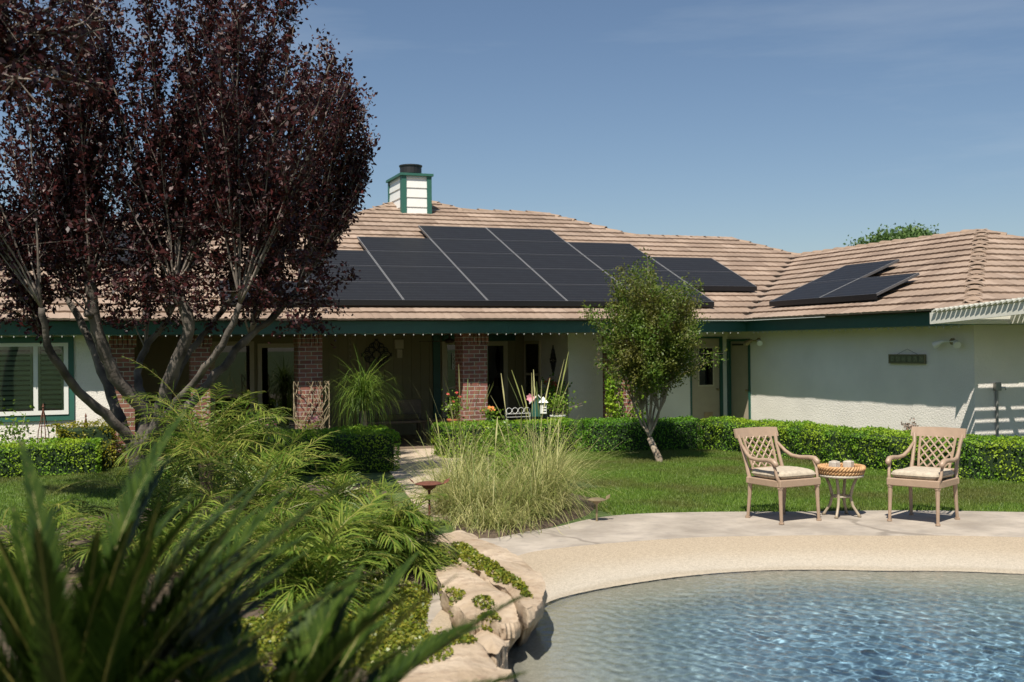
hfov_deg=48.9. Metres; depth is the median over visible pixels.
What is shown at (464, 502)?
feather grass clump
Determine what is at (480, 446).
shrub
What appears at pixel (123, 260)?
solar array
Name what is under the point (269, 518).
date palm
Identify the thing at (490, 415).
potted plant
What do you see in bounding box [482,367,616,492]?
feather grass clump
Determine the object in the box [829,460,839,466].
candle holder
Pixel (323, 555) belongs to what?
date palm
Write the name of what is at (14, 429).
flowering shrub
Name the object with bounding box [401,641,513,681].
rock
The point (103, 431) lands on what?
shrub
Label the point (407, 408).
porch bench
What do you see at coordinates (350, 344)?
wind chime
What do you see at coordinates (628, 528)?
pool deck
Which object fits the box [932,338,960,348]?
floodlight
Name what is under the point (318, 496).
date palm
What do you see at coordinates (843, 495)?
side table
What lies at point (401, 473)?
path
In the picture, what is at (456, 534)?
rock
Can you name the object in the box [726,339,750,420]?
door
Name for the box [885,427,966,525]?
patio chair
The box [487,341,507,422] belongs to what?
sliding door
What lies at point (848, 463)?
candle holder
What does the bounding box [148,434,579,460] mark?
porch floor
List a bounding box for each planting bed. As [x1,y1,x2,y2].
[0,480,451,681]
[455,482,595,538]
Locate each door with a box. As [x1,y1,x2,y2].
[441,339,455,422]
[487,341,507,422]
[690,336,722,430]
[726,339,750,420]
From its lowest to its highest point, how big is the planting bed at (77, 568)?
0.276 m
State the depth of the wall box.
24.51 m
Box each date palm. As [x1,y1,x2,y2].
[0,493,134,568]
[50,449,268,546]
[58,490,247,584]
[97,356,322,509]
[123,476,332,568]
[159,421,378,534]
[170,390,305,492]
[199,497,391,593]
[222,500,411,616]
[228,457,437,547]
[247,489,441,570]
[263,471,422,526]
[294,489,453,574]
[333,494,460,594]
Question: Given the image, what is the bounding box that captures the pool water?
[507,570,1023,681]
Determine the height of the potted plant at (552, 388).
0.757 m
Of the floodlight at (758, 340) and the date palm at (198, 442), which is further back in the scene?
the floodlight at (758, 340)
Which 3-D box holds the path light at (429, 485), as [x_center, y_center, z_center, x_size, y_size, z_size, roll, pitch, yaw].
[-0.875,1.744,11.945,0.338,0.592,0.302,-1,0,42]
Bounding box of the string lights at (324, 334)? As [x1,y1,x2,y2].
[1,332,730,337]
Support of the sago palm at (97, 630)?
on the planting bed at (77, 568)
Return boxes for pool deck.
[425,510,1023,630]
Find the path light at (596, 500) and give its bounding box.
[585,494,609,520]
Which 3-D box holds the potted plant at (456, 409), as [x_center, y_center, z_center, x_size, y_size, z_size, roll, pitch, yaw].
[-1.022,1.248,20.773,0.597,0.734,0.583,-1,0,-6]
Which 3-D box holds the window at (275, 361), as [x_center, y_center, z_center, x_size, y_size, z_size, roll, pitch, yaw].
[-4.867,0.966,23.623,0.930,1.830,0.035,0,0,-21]
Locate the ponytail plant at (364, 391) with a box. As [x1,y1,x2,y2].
[312,347,407,433]
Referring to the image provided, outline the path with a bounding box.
[390,448,463,523]
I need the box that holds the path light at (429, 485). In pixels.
[410,478,449,522]
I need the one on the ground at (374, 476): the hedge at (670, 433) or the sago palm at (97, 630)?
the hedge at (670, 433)
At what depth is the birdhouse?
21.12 m
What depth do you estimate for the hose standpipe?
17.91 m
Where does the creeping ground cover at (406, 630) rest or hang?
on the planting bed at (77, 568)
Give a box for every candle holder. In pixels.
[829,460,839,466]
[843,460,853,467]
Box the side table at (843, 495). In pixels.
[819,474,863,518]
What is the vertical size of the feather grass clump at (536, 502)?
1.242 m
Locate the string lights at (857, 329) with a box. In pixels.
[751,325,961,332]
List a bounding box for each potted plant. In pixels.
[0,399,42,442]
[42,420,71,441]
[440,389,472,424]
[476,405,503,420]
[533,373,572,409]
[538,388,585,422]
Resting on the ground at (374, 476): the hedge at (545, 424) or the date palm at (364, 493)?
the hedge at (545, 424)
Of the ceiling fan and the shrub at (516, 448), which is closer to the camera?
the shrub at (516, 448)
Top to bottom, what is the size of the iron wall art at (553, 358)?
0.661 m
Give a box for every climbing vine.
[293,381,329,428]
[599,375,648,421]
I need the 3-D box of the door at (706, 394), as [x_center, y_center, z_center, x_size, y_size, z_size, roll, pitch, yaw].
[4.228,0.954,24.441,0.810,2.100,0.123,0,0,-21]
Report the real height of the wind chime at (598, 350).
0.691 m
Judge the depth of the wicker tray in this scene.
12.24 m
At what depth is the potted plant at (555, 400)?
21.38 m
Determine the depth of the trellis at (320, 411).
20.33 m
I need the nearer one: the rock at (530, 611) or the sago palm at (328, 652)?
the sago palm at (328, 652)
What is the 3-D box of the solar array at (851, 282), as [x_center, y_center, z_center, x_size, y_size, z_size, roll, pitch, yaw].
[6.721,-1.163,21.734,1.913,0.878,3.320,0,0,-21]
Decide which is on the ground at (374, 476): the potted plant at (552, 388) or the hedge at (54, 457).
the hedge at (54, 457)
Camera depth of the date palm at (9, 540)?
9.05 m
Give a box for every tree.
[0,0,124,117]
[0,0,380,481]
[578,247,727,461]
[843,220,938,245]
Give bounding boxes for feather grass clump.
[383,364,509,500]
[385,390,528,520]
[408,413,557,528]
[435,480,556,537]
[452,410,588,533]
[455,352,635,520]
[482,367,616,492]
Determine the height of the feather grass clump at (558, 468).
1.847 m
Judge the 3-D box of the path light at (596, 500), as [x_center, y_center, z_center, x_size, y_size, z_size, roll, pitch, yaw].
[0.926,1.863,12.249,0.235,0.402,0.202,-1,0,42]
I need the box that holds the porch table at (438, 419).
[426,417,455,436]
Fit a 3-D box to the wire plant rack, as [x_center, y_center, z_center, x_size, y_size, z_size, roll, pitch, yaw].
[0.117,1.637,21.158,0.488,0.779,0.010,0,0,-21]
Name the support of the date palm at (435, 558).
on the planting bed at (77, 568)
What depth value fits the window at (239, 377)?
23.29 m
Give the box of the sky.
[0,0,1023,320]
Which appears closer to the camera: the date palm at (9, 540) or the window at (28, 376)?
the date palm at (9, 540)
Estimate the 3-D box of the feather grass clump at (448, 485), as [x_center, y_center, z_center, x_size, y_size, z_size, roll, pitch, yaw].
[-0.630,1.216,12.969,1.945,1.537,1.798,-1,0,23]
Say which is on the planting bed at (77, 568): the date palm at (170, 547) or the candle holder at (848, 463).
the date palm at (170, 547)
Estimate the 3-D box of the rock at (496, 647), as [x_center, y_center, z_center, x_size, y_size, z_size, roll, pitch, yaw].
[-0.138,2.184,7.268,0.262,0.638,0.891,-1,0,-9]
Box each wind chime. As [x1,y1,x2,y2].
[349,337,352,369]
[597,333,600,367]
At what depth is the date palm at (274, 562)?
8.48 m
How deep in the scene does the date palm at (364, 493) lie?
10.64 m
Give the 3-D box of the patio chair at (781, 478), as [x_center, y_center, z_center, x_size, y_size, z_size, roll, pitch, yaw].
[2.903,1.458,12.343,0.646,0.979,0.795,0,0,-28]
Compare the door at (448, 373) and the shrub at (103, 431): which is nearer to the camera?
the shrub at (103, 431)
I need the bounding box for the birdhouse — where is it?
[526,393,547,419]
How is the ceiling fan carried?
hanging from the house
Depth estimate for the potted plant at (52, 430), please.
18.39 m
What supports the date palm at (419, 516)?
on the planting bed at (77, 568)
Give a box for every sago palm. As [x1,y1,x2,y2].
[0,410,385,681]
[142,551,530,681]
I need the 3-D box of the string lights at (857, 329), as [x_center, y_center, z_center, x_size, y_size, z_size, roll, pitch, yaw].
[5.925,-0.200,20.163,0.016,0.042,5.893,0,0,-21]
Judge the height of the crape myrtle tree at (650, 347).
3.656 m
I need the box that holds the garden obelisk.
[37,404,48,441]
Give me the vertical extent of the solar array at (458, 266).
2.041 m
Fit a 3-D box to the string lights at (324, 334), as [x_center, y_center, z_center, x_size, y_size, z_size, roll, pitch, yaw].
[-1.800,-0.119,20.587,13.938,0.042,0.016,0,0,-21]
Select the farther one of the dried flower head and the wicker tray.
the dried flower head
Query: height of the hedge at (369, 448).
0.703 m
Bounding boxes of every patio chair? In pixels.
[733,427,821,524]
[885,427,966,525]
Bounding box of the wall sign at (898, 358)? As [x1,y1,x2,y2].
[888,349,925,363]
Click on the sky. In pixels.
(796, 126)
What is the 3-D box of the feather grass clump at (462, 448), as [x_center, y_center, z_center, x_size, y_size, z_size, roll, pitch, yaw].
[-0.604,1.144,14.544,2.076,1.699,2.337,0,0,-42]
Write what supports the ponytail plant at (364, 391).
on the ground at (374, 476)
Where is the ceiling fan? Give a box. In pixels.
[419,334,453,342]
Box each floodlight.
[744,338,762,345]
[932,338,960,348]
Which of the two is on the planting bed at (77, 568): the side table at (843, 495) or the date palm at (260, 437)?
the date palm at (260, 437)
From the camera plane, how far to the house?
21.79 m
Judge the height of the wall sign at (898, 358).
0.252 m
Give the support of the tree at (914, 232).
on the ground at (374, 476)
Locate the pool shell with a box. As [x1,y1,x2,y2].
[427,535,1023,655]
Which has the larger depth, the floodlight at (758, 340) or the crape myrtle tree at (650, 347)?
the floodlight at (758, 340)
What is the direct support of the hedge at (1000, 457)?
on the ground at (374, 476)
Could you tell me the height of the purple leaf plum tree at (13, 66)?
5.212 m
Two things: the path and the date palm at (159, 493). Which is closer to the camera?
the date palm at (159, 493)
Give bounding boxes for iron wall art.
[361,339,391,370]
[550,345,555,375]
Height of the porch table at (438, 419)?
0.494 m
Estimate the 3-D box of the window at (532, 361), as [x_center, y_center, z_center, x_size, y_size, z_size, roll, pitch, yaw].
[0.454,0.781,25.094,0.035,1.570,0.940,0,0,-21]
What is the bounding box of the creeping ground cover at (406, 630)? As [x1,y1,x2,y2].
[235,541,532,681]
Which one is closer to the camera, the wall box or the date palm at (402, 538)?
the date palm at (402, 538)
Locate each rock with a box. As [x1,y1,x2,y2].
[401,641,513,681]
[434,530,477,553]
[434,561,520,653]
[449,538,547,645]
[474,629,510,668]
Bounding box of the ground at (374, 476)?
[0,431,1023,535]
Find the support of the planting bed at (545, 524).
on the ground at (374, 476)
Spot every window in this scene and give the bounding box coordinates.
[0,337,73,421]
[210,341,254,428]
[257,343,297,428]
[524,341,540,410]
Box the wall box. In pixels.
[394,340,403,357]
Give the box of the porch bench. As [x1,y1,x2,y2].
[358,399,427,442]
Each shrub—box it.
[45,418,125,467]
[452,415,541,480]
[485,429,553,497]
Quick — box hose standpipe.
[993,382,1006,436]
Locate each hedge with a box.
[0,437,102,477]
[165,424,400,480]
[431,416,580,457]
[576,415,703,452]
[697,416,1023,481]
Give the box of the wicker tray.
[817,463,865,475]
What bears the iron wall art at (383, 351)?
attached to the house
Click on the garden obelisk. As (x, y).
(42, 415)
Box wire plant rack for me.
[506,407,529,416]
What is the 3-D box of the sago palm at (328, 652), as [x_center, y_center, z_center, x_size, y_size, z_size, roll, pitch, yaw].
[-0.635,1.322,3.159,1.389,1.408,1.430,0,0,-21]
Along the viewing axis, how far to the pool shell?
10.42 m
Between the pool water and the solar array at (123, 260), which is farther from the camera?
the solar array at (123, 260)
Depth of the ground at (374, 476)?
14.83 m
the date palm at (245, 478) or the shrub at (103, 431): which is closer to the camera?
the date palm at (245, 478)
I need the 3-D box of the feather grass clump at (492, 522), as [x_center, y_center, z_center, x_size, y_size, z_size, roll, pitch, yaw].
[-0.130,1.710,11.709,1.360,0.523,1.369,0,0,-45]
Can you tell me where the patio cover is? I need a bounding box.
[930,297,1023,323]
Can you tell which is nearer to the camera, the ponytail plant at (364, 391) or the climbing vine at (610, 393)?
the ponytail plant at (364, 391)
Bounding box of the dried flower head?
[901,417,918,431]
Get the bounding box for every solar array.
[0,228,143,265]
[217,225,756,306]
[769,259,919,306]
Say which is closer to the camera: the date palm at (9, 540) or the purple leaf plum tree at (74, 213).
the date palm at (9, 540)
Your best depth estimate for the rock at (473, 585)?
7.70 m
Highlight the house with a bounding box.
[0,164,1023,462]
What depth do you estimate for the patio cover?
16.12 m

